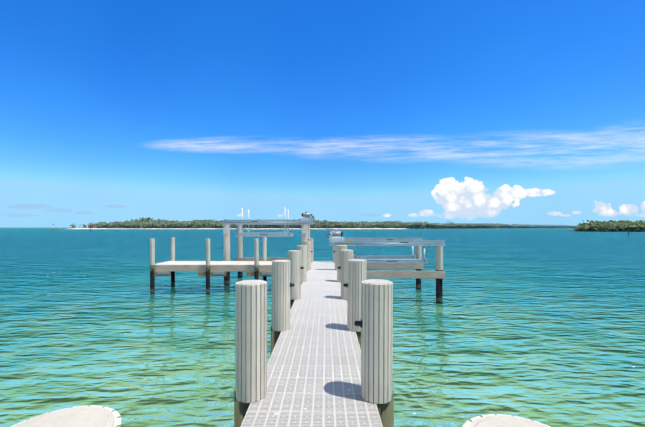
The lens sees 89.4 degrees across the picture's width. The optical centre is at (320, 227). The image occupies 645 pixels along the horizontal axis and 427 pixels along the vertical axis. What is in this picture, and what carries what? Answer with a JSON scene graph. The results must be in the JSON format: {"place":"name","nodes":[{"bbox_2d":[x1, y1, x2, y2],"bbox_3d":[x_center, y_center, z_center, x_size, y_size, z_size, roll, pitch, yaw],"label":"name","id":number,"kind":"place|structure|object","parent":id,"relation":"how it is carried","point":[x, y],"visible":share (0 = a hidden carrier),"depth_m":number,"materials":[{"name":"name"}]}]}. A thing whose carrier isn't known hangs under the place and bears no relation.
{"place":"outdoors","nodes":[
{"label":"outdoors","id":0,"kind":"place"},
{"bbox_2d":[155,261,271,271],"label":"platform","id":1,"kind":"structure","parent":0,"point":[265,266],"depth_m":14.85,"materials":[{"name":"grey wood"}]},
{"bbox_2d":[0,228,644,426],"bbox_3d":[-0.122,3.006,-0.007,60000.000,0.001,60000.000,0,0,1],"label":"sea","id":2,"kind":"structure","parent":0,"point":[545,326],"depth_m":9.90,"materials":[{"name":"liquid"}]},
{"bbox_2d":[11,405,120,426],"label":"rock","id":3,"kind":"object","parent":2,"relation":"in","point":[89,416],"visible":1,"depth_m":0.91,"materials":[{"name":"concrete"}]},
{"bbox_2d":[150,238,170,293],"bbox_3d":[-7.273,3.001,14.758,0.905,5.010,0.199,0,0,1],"label":"dock piling","id":4,"kind":"object","parent":2,"relation":"in","point":[153,273],"visible":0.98,"depth_m":14.71,"materials":[{"name":"wood"}]},
{"bbox_2d":[171,237,174,285],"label":"dock piling","id":5,"kind":"object","parent":2,"relation":"in","point":[172,259],"visible":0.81,"depth_m":16.67,"materials":[{"name":"wood"}]},
{"bbox_2d":[198,238,225,293],"bbox_3d":[-4.926,3.001,14.723,1.270,5.010,0.199,0,0,1],"label":"dock piling","id":6,"kind":"object","parent":2,"relation":"in","point":[207,273],"visible":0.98,"depth_m":14.66,"materials":[{"name":"wood"}]},
{"bbox_2d":[234,280,266,426],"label":"piling","id":7,"kind":"object","parent":2,"relation":"in","point":[250,341],"visible":1,"depth_m":3.19,"materials":[{"name":"plastic"}]},
{"bbox_2d":[246,238,271,279],"bbox_3d":[-2.726,3.001,14.690,1.270,5.010,0.199,0,0,1],"label":"dock piling","id":8,"kind":"object","parent":2,"relation":"in","point":[256,274],"visible":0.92,"depth_m":14.65,"materials":[{"name":"wood"}]},
{"bbox_2d":[263,237,266,280],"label":"piling","id":9,"kind":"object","parent":2,"relation":"in","point":[264,252],"visible":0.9,"depth_m":16.60,"materials":[{"name":"wood"}]},
{"bbox_2d":[223,208,314,284],"bbox_3d":[-2.769,2.221,18.314,4.756,6.570,2.978,0,0,1],"label":"boat lift","id":10,"kind":"object","parent":2,"relation":"in","point":[306,222],"visible":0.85,"depth_m":17.07,"materials":[{"name":"metal"}]},
{"bbox_2d":[270,260,294,355],"bbox_3d":[-0.684,3.030,5.501,0.393,4.953,0.323,0,0,-34],"label":"piling","id":11,"kind":"object","parent":2,"relation":"in","point":[280,306],"visible":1,"depth_m":5.38,"materials":[{"name":"wood"}]},
{"bbox_2d":[288,250,303,309],"bbox_3d":[-0.639,3.029,7.856,0.370,4.955,0.324,0,0,-33],"label":"piling","id":12,"kind":"object","parent":2,"relation":"in","point":[294,257],"visible":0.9,"depth_m":7.72,"materials":[{"name":"wood"}]},
{"bbox_2d":[297,245,306,283],"bbox_3d":[-0.618,3.030,10.298,0.349,4.953,0.323,0,0,1],"label":"piling","id":13,"kind":"object","parent":2,"relation":"in","point":[302,249],"visible":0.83,"depth_m":10.17,"materials":[{"name":"wood"}]},
{"bbox_2d":[303,241,312,269],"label":"piling","id":14,"kind":"object","parent":2,"relation":"in","point":[308,244],"visible":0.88,"depth_m":12.99,"materials":[{"name":"wood"}]},
{"bbox_2d":[307,238,313,262],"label":"piling","id":15,"kind":"object","parent":2,"relation":"in","point":[312,255],"visible":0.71,"depth_m":15.89,"materials":[{"name":"wood"}]},
{"bbox_2d":[240,261,382,426],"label":"walkway","id":16,"kind":"structure","parent":2,"relation":"on","point":[314,371],"depth_m":3.92,"materials":[{"name":"white plastic"}]},
{"bbox_2d":[333,246,334,261],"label":"piling","id":17,"kind":"object","parent":2,"relation":"in","point":[333,254],"visible":0.06,"depth_m":15.88,"materials":[{"name":"wood"}]},
{"bbox_2d":[333,246,336,269],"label":"piling","id":18,"kind":"object","parent":2,"relation":"in","point":[335,251],"visible":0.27,"depth_m":12.99,"materials":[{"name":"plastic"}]},
{"bbox_2d":[337,245,346,281],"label":"piling","id":19,"kind":"object","parent":2,"relation":"in","point":[341,247],"visible":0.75,"depth_m":10.18,"materials":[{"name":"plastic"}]},
{"bbox_2d":[337,249,353,299],"bbox_3d":[0.643,3.019,7.818,0.397,4.974,0.333,0,0,40],"label":"piling","id":20,"kind":"object","parent":2,"relation":"in","point":[346,255],"visible":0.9,"depth_m":7.71,"materials":[{"name":"plastic"}]},
{"bbox_2d":[343,259,366,348],"bbox_3d":[0.596,3.023,5.486,0.349,4.967,0.318,0,0,35],"label":"piling","id":21,"kind":"object","parent":2,"relation":"in","point":[357,270],"visible":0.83,"depth_m":5.34,"materials":[{"name":"plastic"}]},
{"bbox_2d":[354,279,393,426],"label":"piling","id":22,"kind":"object","parent":2,"relation":"in","point":[375,323],"visible":1,"depth_m":3.17,"materials":[{"name":"plastic"}]},
{"bbox_2d":[327,229,444,303],"bbox_3d":[2.632,2.796,14.488,4.669,5.420,3.268,0,0,1],"label":"lift","id":23,"kind":"object","parent":2,"relation":"in","point":[386,262],"visible":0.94,"depth_m":13.04,"materials":[{"name":"metal"}]},
{"bbox_2d":[462,414,550,426],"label":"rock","id":24,"kind":"object","parent":2,"relation":"in","point":[493,420],"visible":1,"depth_m":0.93,"materials":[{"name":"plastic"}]},
{"bbox_2d":[0,0,644,227],"label":"sky","id":25,"kind":"structure","parent":0,"point":[520,112],"materials":[{"name":"blue"}]},
{"bbox_2d":[72,228,613,231],"bbox_3d":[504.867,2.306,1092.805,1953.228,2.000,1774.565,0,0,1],"label":"island","id":26,"kind":"structure","parent":0,"point":[274,228],"depth_m":624.14,"materials":[{"name":"beige soil"}]},
{"bbox_2d":[70,217,644,231],"bbox_3d":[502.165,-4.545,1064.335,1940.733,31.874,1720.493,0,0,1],"label":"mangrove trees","id":27,"kind":"object","parent":26,"relation":"on","point":[615,226],"visible":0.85,"depth_m":631.27,"materials":[{"name":"green plant"}]}
]}

